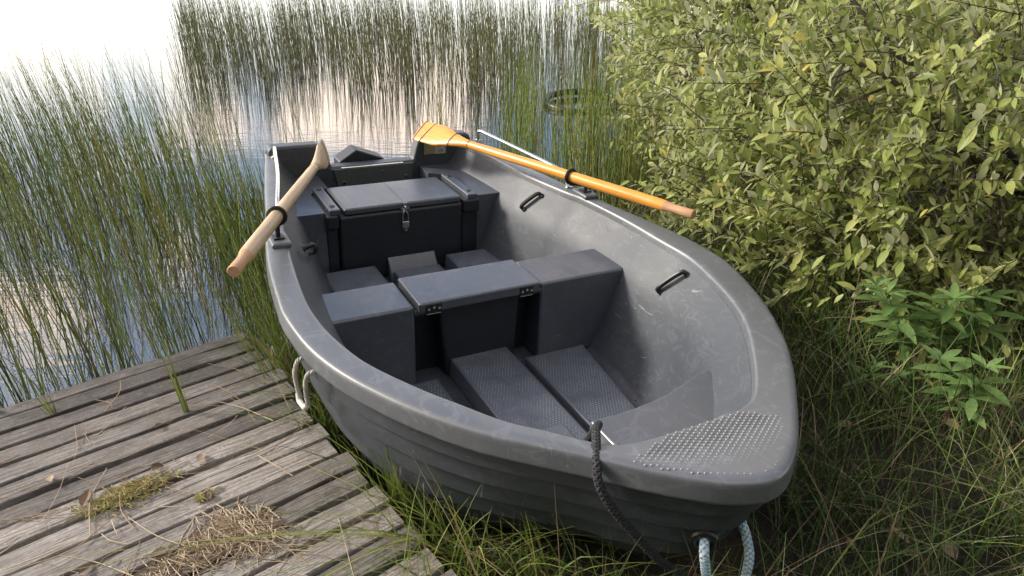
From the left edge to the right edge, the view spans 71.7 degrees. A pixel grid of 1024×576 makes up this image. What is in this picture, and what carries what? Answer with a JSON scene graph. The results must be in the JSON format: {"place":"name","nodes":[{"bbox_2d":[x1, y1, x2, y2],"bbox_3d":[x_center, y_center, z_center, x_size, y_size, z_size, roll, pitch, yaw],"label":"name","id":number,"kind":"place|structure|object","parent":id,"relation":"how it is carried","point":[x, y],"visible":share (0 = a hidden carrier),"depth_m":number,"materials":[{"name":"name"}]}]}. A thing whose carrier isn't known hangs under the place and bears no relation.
{"place":"outdoors","nodes":[
{"label":"outdoors","id":0,"kind":"place"},
{"bbox_2d":[0,0,754,519],"bbox_3d":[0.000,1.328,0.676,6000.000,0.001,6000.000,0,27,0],"label":"water","id":1,"kind":"structure","parent":0,"point":[372,118],"depth_m":6.43,"materials":[{"name":"grey liquid"}]},
{"bbox_2d":[0,2,266,404],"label":"reed bed","id":2,"kind":"object","parent":1,"relation":"on","point":[65,151],"visible":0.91,"depth_m":3.36,"materials":[{"name":"green plant"}]},
{"bbox_2d":[124,115,314,359],"bbox_3d":[-1.306,-0.290,3.239,0.838,0.716,1.847,-7,28,-14],"label":"reed fringe","id":3,"kind":"object","parent":1,"relation":"on","point":[247,229],"visible":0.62,"depth_m":3.36,"materials":[{"name":"green plant"}]},
{"bbox_2d":[178,270,310,391],"bbox_3d":[-0.858,0.172,2.487,0.494,0.436,0.717,-18,32,-31],"label":"grass tuft","id":4,"kind":"object","parent":1,"relation":"on","point":[286,347],"visible":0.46,"depth_m":2.48,"materials":[{"name":"green plant"}]},
{"bbox_2d":[260,70,329,142],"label":"reed clump","id":5,"kind":"object","parent":1,"relation":"on","point":[298,127],"visible":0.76,"depth_m":5.22,"materials":[{"name":"green plant"}]},
{"bbox_2d":[387,67,460,126],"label":"reed clump","id":6,"kind":"object","parent":1,"relation":"on","point":[427,109],"visible":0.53,"depth_m":5.21,"materials":[{"name":"green plant"}]},
{"bbox_2d":[153,0,695,103],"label":"reed bed","id":7,"kind":"object","parent":1,"relation":"on","point":[479,35],"visible":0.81,"depth_m":8.11,"materials":[{"name":"green plant"}]},
{"bbox_2d":[420,29,474,124],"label":"reed clump","id":8,"kind":"object","parent":1,"relation":"on","point":[437,108],"visible":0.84,"depth_m":5.81,"materials":[{"name":"green plant"}]},
{"bbox_2d":[487,58,540,137],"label":"reed clump","id":9,"kind":"object","parent":1,"relation":"on","point":[509,124],"visible":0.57,"depth_m":5.55,"materials":[{"name":"green plant"}]},
{"bbox_2d":[545,88,619,113],"bbox_3d":[0.680,-1.756,6.681,0.784,0.110,0.783,0,27,0],"label":"hoop","id":10,"kind":"object","parent":1,"relation":"in","point":[554,95],"visible":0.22,"depth_m":6.80,"materials":[{"name":"black rubber"}]},
{"bbox_2d":[296,0,1023,575],"bbox_3d":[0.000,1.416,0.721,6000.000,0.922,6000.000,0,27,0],"label":"ground","id":11,"kind":"structure","parent":0,"point":[730,540],"depth_m":1.98,"materials":[{"name":"green plant"}]},
{"bbox_2d":[0,333,456,575],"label":"wooden dock","id":12,"kind":"object","parent":11,"relation":"on","point":[42,443],"visible":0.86,"depth_m":1.97,"materials":[{"name":"grey wood"}]},
{"bbox_2d":[0,531,31,553],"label":"dry stalk","id":13,"kind":"object","parent":12,"relation":"on","point":[15,542],"visible":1,"depth_m":1.73,"materials":[{"name":"plant"}]},
{"bbox_2d":[0,507,67,520],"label":"dry stalk","id":14,"kind":"object","parent":12,"relation":"on","point":[33,515],"visible":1,"depth_m":1.82,"materials":[{"name":"plant"}]},
{"bbox_2d":[28,377,56,413],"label":"grass tuft","id":15,"kind":"object","parent":12,"relation":"on","point":[46,407],"visible":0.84,"depth_m":2.21,"materials":[{"name":"green plant"}]},
{"bbox_2d":[6,535,85,569],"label":"dry stalk","id":16,"kind":"object","parent":12,"relation":"on","point":[44,554],"visible":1,"depth_m":1.70,"materials":[{"name":"plant"}]},
{"bbox_2d":[45,475,53,480],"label":"dry leaf","id":17,"kind":"object","parent":12,"relation":"on","point":[49,478],"visible":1,"depth_m":1.93,"materials":[{"name":"beige plant"}]},
{"bbox_2d":[37,464,67,529],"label":"dry stalk","id":18,"kind":"object","parent":12,"relation":"on","point":[54,499],"visible":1,"depth_m":1.87,"materials":[{"name":"plant"}]},
{"bbox_2d":[19,462,93,489],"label":"dry stalk","id":19,"kind":"object","parent":12,"relation":"on","point":[58,476],"visible":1,"depth_m":1.95,"materials":[{"name":"plant"}]},
{"bbox_2d":[30,508,100,517],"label":"dry stalk","id":20,"kind":"object","parent":12,"relation":"on","point":[63,514],"visible":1,"depth_m":1.82,"materials":[{"name":"plant"}]},
{"bbox_2d":[28,520,109,565],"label":"dry stalk","id":21,"kind":"object","parent":12,"relation":"on","point":[74,547],"visible":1,"depth_m":1.72,"materials":[{"name":"plant"}]},
{"bbox_2d":[79,489,90,506],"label":"dry leaf","id":22,"kind":"object","parent":12,"relation":"on","point":[84,497],"visible":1,"depth_m":1.86,"materials":[{"name":"brown plant"}]},
{"bbox_2d":[78,564,91,573],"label":"dry leaf","id":23,"kind":"object","parent":12,"relation":"on","point":[82,569],"visible":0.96,"depth_m":1.66,"materials":[{"name":"brown plant"}]},
{"bbox_2d":[60,555,132,575],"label":"dry stalk","id":24,"kind":"object","parent":12,"relation":"on","point":[98,563],"visible":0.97,"depth_m":1.67,"materials":[{"name":"plant"}]},
{"bbox_2d":[70,445,122,478],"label":"dry stalk","id":25,"kind":"object","parent":12,"relation":"on","point":[96,464],"visible":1,"depth_m":1.98,"materials":[{"name":"plant"}]},
{"bbox_2d":[89,468,106,534],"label":"dry stalk","id":26,"kind":"object","parent":12,"relation":"on","point":[90,502],"visible":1,"depth_m":1.85,"materials":[{"name":"plant"}]},
{"bbox_2d":[77,477,122,506],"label":"dry stalk","id":27,"kind":"object","parent":12,"relation":"on","point":[98,485],"visible":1,"depth_m":1.90,"materials":[{"name":"plant"}]},
{"bbox_2d":[104,381,120,411],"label":"dry stalk","id":28,"kind":"object","parent":12,"relation":"on","point":[115,397],"visible":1,"depth_m":2.27,"materials":[{"name":"plant"}]},
{"bbox_2d":[101,533,127,544],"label":"dry stalk","id":29,"kind":"object","parent":12,"relation":"on","point":[114,541],"visible":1,"depth_m":1.74,"materials":[{"name":"plant"}]},
{"bbox_2d":[84,441,157,467],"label":"dry stalk","id":30,"kind":"object","parent":12,"relation":"on","point":[120,458],"visible":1,"depth_m":2.01,"materials":[{"name":"plant"}]},
{"bbox_2d":[45,459,208,529],"bbox_3d":[-1.019,0.541,1.891,0.402,0.017,0.157,-23,35,-37],"label":"moss patch","id":31,"kind":"object","parent":12,"relation":"on","point":[126,493],"visible":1,"depth_m":1.88,"materials":[{"name":"green plant"}]},
{"bbox_2d":[119,493,134,528],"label":"dry stalk","id":32,"kind":"object","parent":12,"relation":"on","point":[123,513],"visible":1,"depth_m":1.81,"materials":[{"name":"plant"}]},
{"bbox_2d":[99,463,162,482],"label":"dry stalk","id":33,"kind":"object","parent":12,"relation":"on","point":[124,472],"visible":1,"depth_m":1.96,"materials":[{"name":"plant"}]},
{"bbox_2d":[150,463,163,467],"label":"dry leaf","id":34,"kind":"object","parent":12,"relation":"on","point":[157,465],"visible":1,"depth_m":1.98,"materials":[{"name":"brown plant"}]},
{"bbox_2d":[128,517,187,546],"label":"dry stalk","id":35,"kind":"object","parent":12,"relation":"on","point":[155,534],"visible":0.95,"depth_m":1.75,"materials":[{"name":"plant"}]},
{"bbox_2d":[150,547,167,555],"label":"dry leaf","id":36,"kind":"object","parent":12,"relation":"on","point":[157,550],"visible":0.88,"depth_m":1.70,"materials":[{"name":"beige plant"}]},
{"bbox_2d":[136,461,185,490],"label":"dry stalk","id":37,"kind":"object","parent":12,"relation":"on","point":[160,474],"visible":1,"depth_m":1.95,"materials":[{"name":"plant"}]},
{"bbox_2d":[142,506,185,508],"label":"dry stalk","id":38,"kind":"object","parent":12,"relation":"on","point":[164,506],"visible":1,"depth_m":1.84,"materials":[{"name":"plant"}]},
{"bbox_2d":[145,303,188,412],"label":"grass tuft","id":39,"kind":"object","parent":12,"relation":"on","point":[179,392],"visible":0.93,"depth_m":2.16,"materials":[{"name":"green plant"}]},
{"bbox_2d":[101,507,275,575],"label":"straw scatter","id":40,"kind":"object","parent":12,"relation":"on","point":[182,558],"visible":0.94,"depth_m":1.69,"materials":[{"name":"beige plant"}]},
{"bbox_2d":[166,487,219,495],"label":"dry stalk","id":41,"kind":"object","parent":12,"relation":"on","point":[190,492],"visible":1,"depth_m":1.89,"materials":[{"name":"plant"}]},
{"bbox_2d":[196,453,205,460],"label":"dry leaf","id":42,"kind":"object","parent":12,"relation":"on","point":[199,457],"visible":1,"depth_m":2.01,"materials":[{"name":"beige plant"}]},
{"bbox_2d":[191,486,222,502],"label":"moss crumbs","id":43,"kind":"object","parent":12,"relation":"on","point":[201,497],"visible":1,"depth_m":1.88,"materials":[{"name":"green plant"}]},
{"bbox_2d":[204,491,210,499],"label":"dry leaf","id":44,"kind":"object","parent":12,"relation":"on","point":[207,495],"visible":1,"depth_m":1.88,"materials":[{"name":"brown plant"}]},
{"bbox_2d":[209,416,236,436],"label":"dry stalk","id":45,"kind":"object","parent":12,"relation":"on","point":[223,428],"visible":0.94,"depth_m":2.13,"materials":[{"name":"plant"}]},
{"bbox_2d":[211,383,241,401],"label":"dry stalk","id":46,"kind":"object","parent":12,"relation":"on","point":[226,390],"visible":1,"depth_m":2.30,"materials":[{"name":"plant"}]},
{"bbox_2d":[207,363,248,374],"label":"dry stalk","id":47,"kind":"object","parent":12,"relation":"on","point":[227,367],"visible":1,"depth_m":2.42,"materials":[{"name":"plant"}]},
{"bbox_2d":[220,402,273,420],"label":"dry stalk","id":48,"kind":"object","parent":12,"relation":"on","point":[246,409],"visible":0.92,"depth_m":2.21,"materials":[{"name":"plant"}]},
{"bbox_2d":[171,494,329,574],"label":"straw heap","id":49,"kind":"object","parent":12,"relation":"on","point":[236,530],"visible":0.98,"depth_m":1.75,"materials":[{"name":"beige plant"}]},
{"bbox_2d":[233,445,267,458],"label":"dry stalk","id":50,"kind":"object","parent":12,"relation":"on","point":[251,453],"visible":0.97,"depth_m":2.03,"materials":[{"name":"plant"}]},
{"bbox_2d":[258,455,292,475],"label":"dry stalk","id":51,"kind":"object","parent":12,"relation":"on","point":[274,464],"visible":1,"depth_m":1.98,"materials":[{"name":"plant"}]},
{"bbox_2d":[247,544,311,548],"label":"dry stalk","id":52,"kind":"object","parent":12,"relation":"on","point":[281,544],"visible":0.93,"depth_m":1.73,"materials":[{"name":"plant"}]},
{"bbox_2d":[271,415,313,449],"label":"dry stalk","id":53,"kind":"object","parent":12,"relation":"on","point":[290,435],"visible":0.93,"depth_m":2.10,"materials":[{"name":"plant"}]},
{"bbox_2d":[278,554,360,568],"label":"dry stalk","id":54,"kind":"object","parent":12,"relation":"on","point":[321,555],"visible":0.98,"depth_m":1.69,"materials":[{"name":"plant"}]},
{"bbox_2d":[338,518,353,575],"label":"dry stalk","id":55,"kind":"object","parent":12,"relation":"on","point":[346,549],"visible":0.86,"depth_m":1.71,"materials":[{"name":"plant"}]},
{"bbox_2d":[104,361,357,452],"bbox_3d":[-0.845,0.375,2.247,0.896,0.291,0.548,0,27,0],"label":"grass tuft","id":56,"kind":"object","parent":11,"relation":"on","point":[339,441],"visible":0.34,"depth_m":2.20,"materials":[{"name":"green plant"}]},
{"bbox_2d":[156,302,328,424],"bbox_3d":[-0.810,0.247,2.400,0.699,0.380,0.753,0,27,0],"label":"grass tuft","id":57,"kind":"object","parent":11,"relation":"on","point":[301,381],"visible":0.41,"depth_m":2.38,"materials":[{"name":"green plant"}]},
{"bbox_2d":[0,366,518,575],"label":"grass tuft","id":58,"kind":"object","parent":11,"relation":"on","point":[447,533],"visible":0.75,"depth_m":1.74,"materials":[{"name":"green plant"}]},
{"bbox_2d":[330,435,425,527],"bbox_3d":[-0.343,0.494,1.922,0.228,0.395,0.213,7,28,14],"label":"grass tuft","id":59,"kind":"object","parent":11,"relation":"on","point":[392,489],"visible":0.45,"depth_m":1.90,"materials":[{"name":"green plant"}]},
{"bbox_2d":[98,299,738,575],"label":"dock edge grass","id":60,"kind":"structure","parent":11,"relation":"on","point":[386,495],"depth_m":1.82,"materials":[{"name":"green plant"}]},
{"bbox_2d":[311,449,545,575],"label":"grass tuft","id":61,"kind":"object","parent":11,"relation":"on","point":[424,569],"visible":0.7,"depth_m":1.71,"materials":[{"name":"green plant"}]},
{"bbox_2d":[344,517,641,575],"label":"grass tuft","id":62,"kind":"object","parent":11,"relation":"on","point":[540,547],"visible":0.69,"depth_m":1.76,"materials":[{"name":"green plant"}]},
{"bbox_2d":[264,130,798,557],"bbox_3d":[-0.140,-0.019,2.631,1.511,0.627,2.876,-11,30,-26],"label":"rowing boat","id":63,"kind":"object","parent":11,"relation":"on","point":[502,333],"visible":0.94,"depth_m":2.39,"materials":[{"name":"grey plastic"}]},
{"bbox_2d":[227,139,329,276],"bbox_3d":[-0.811,-0.350,2.632,0.046,0.119,1.562,-14,23,1],"label":"oar","id":64,"kind":"object","parent":63,"relation":"on","point":[253,245],"visible":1,"depth_m":2.32,"materials":[{"name":"brown wood"}]},
{"bbox_2d":[402,205,408,230],"bbox_3d":[-0.479,-0.312,3.177,0.033,0.123,0.026,2,27,4],"label":"padlock","id":65,"kind":"object","parent":63,"relation":"hanging from","point":[405,225],"visible":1,"depth_m":3.18,"materials":[{"name":"silver metal"}]},
{"bbox_2d":[412,121,695,218],"bbox_3d":[0.091,-0.542,3.108,1.638,0.047,0.127,26,75,39],"label":"oar","id":66,"kind":"object","parent":63,"relation":"on","point":[431,133],"visible":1,"depth_m":3.04,"materials":[{"name":"orange wood"}]},
{"bbox_2d":[583,420,693,575],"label":"rope","id":67,"kind":"object","parent":63,"relation":"hanging from","point":[593,435],"visible":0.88,"depth_m":1.50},
{"bbox_2d":[699,521,754,575],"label":"rope","id":68,"kind":"object","parent":63,"relation":"attached to","point":[748,562],"visible":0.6,"depth_m":1.57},
{"bbox_2d":[289,453,808,575],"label":"grass tuft","id":69,"kind":"object","parent":11,"relation":"on","point":[476,565],"visible":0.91,"depth_m":1.68,"materials":[{"name":"green plant"}]},
{"bbox_2d":[482,122,657,208],"bbox_3d":[0.564,-0.713,4.155,0.939,0.457,1.266,-24,35,-39],"label":"grass tuft","id":70,"kind":"object","parent":11,"relation":"on","point":[615,166],"visible":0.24,"depth_m":4.23,"materials":[{"name":"green plant"}]},
{"bbox_2d":[465,17,680,215],"bbox_3d":[0.477,-1.579,5.517,1.668,0.985,4.105,5,27,9],"label":"reed stand","id":71,"kind":"object","parent":11,"relation":"on","point":[590,145],"visible":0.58,"depth_m":4.46,"materials":[{"name":"green plant"}]},
{"bbox_2d":[437,511,736,575],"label":"grass tuft","id":72,"kind":"object","parent":11,"relation":"on","point":[524,567],"visible":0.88,"depth_m":1.71,"materials":[{"name":"green plant"}]},
{"bbox_2d":[615,161,709,230],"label":"grass tuft","id":73,"kind":"object","parent":11,"relation":"on","point":[667,199],"visible":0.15,"depth_m":3.71,"materials":[{"name":"green plant"}]},
{"bbox_2d":[557,0,1022,177],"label":"willow bush","id":74,"kind":"object","parent":11,"relation":"on","point":[637,14],"visible":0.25,"depth_m":4.28,"materials":[{"name":"green plant"}]},
{"bbox_2d":[789,488,801,504],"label":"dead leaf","id":75,"kind":"object","parent":11,"relation":"on","point":[795,496],"visible":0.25,"depth_m":1.96,"materials":[{"name":"plant"}]},
{"bbox_2d":[616,0,1023,410],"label":"willow bush","id":76,"kind":"object","parent":11,"relation":"on","point":[838,181],"visible":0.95,"depth_m":2.71,"materials":[{"name":"green plant"}]},
{"bbox_2d":[623,174,1023,575],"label":"fallen straw","id":77,"kind":"object","parent":11,"relation":"on","point":[896,417],"visible":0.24,"depth_m":1.97,"materials":[{"name":"plant"}]},
{"bbox_2d":[840,420,851,426],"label":"dead leaf","id":78,"kind":"object","parent":11,"relation":"on","point":[845,423],"visible":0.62,"depth_m":2.21,"materials":[{"name":"brown plant"}]},
{"bbox_2d":[846,537,855,549],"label":"dead leaf","id":79,"kind":"object","parent":11,"relation":"on","point":[853,543],"visible":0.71,"depth_m":1.78,"materials":[{"name":"brown plant"}]},
{"bbox_2d":[842,354,897,402],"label":"herb plant","id":80,"kind":"object","parent":11,"relation":"on","point":[879,365],"visible":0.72,"depth_m":2.30,"materials":[{"name":"green plant"}]},
{"bbox_2d":[880,363,915,406],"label":"herb plant","id":81,"kind":"object","parent":11,"relation":"on","point":[902,372],"visible":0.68,"depth_m":2.29,"materials":[{"name":"green plant"}]},
{"bbox_2d":[851,271,947,388],"bbox_3d":[1.263,0.151,2.369,0.287,0.406,0.274,-12,30,-23],"label":"herb plant","id":82,"kind":"object","parent":11,"relation":"on","point":[898,296],"visible":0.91,"depth_m":2.31,"materials":[{"name":"green plant"}]},
{"bbox_2d":[890,525,909,543],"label":"dead leaf","id":83,"kind":"object","parent":11,"relation":"on","point":[900,536],"visible":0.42,"depth_m":1.85,"materials":[{"name":"brown plant"}]},
{"bbox_2d":[900,549,922,554],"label":"dead leaf","id":84,"kind":"object","parent":11,"relation":"on","point":[915,551],"visible":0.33,"depth_m":1.79,"materials":[{"name":"brown plant"}]},
{"bbox_2d":[910,357,925,363],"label":"dead leaf","id":85,"kind":"object","parent":11,"relation":"on","point":[914,361],"visible":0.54,"depth_m":2.49,"materials":[{"name":"brown plant"}]},
{"bbox_2d":[919,392,929,404],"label":"dead leaf","id":86,"kind":"object","parent":11,"relation":"on","point":[921,395],"visible":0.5,"depth_m":2.29,"materials":[{"name":"brown plant"}]},
{"bbox_2d":[914,359,934,400],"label":"herb plant","id":87,"kind":"object","parent":11,"relation":"on","point":[928,380],"visible":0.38,"depth_m":2.32,"materials":[{"name":"green plant"}]},
{"bbox_2d":[829,388,1023,573],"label":"grass tuft","id":88,"kind":"object","parent":11,"relation":"on","point":[1016,517],"visible":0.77,"depth_m":1.80,"materials":[{"name":"green plant"}]},
{"bbox_2d":[901,282,989,378],"bbox_3d":[1.410,0.150,2.344,0.250,0.391,0.278,0,27,0],"label":"herb plant","id":89,"kind":"object","parent":11,"relation":"on","point":[944,313],"visible":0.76,"depth_m":2.30,"materials":[{"name":"green plant"}]},
{"bbox_2d":[942,541,957,558],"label":"dead leaf","id":90,"kind":"object","parent":11,"relation":"on","point":[949,550],"visible":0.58,"depth_m":1.77,"materials":[{"name":"brown plant"}]},
{"bbox_2d":[943,416,958,428],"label":"dead leaf","id":91,"kind":"object","parent":11,"relation":"on","point":[951,421],"visible":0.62,"depth_m":2.15,"materials":[{"name":"brown plant"}]},
{"bbox_2d":[911,344,991,427],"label":"herb plant","id":92,"kind":"object","parent":11,"relation":"on","point":[935,353],"visible":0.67,"depth_m":2.10,"materials":[{"name":"green plant"}]},
{"bbox_2d":[933,353,1019,449],"bbox_3d":[1.355,0.341,2.099,0.214,0.292,0.212,-24,36,-39],"label":"herb plant","id":93,"kind":"object","parent":11,"relation":"on","point":[971,404],"visible":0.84,"depth_m":2.07,"materials":[{"name":"green plant"}]},
{"bbox_2d":[936,282,1023,387],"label":"herb plant","id":94,"kind":"object","parent":11,"relation":"on","point":[984,314],"visible":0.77,"depth_m":2.27,"materials":[{"name":"green plant"}]}
]}

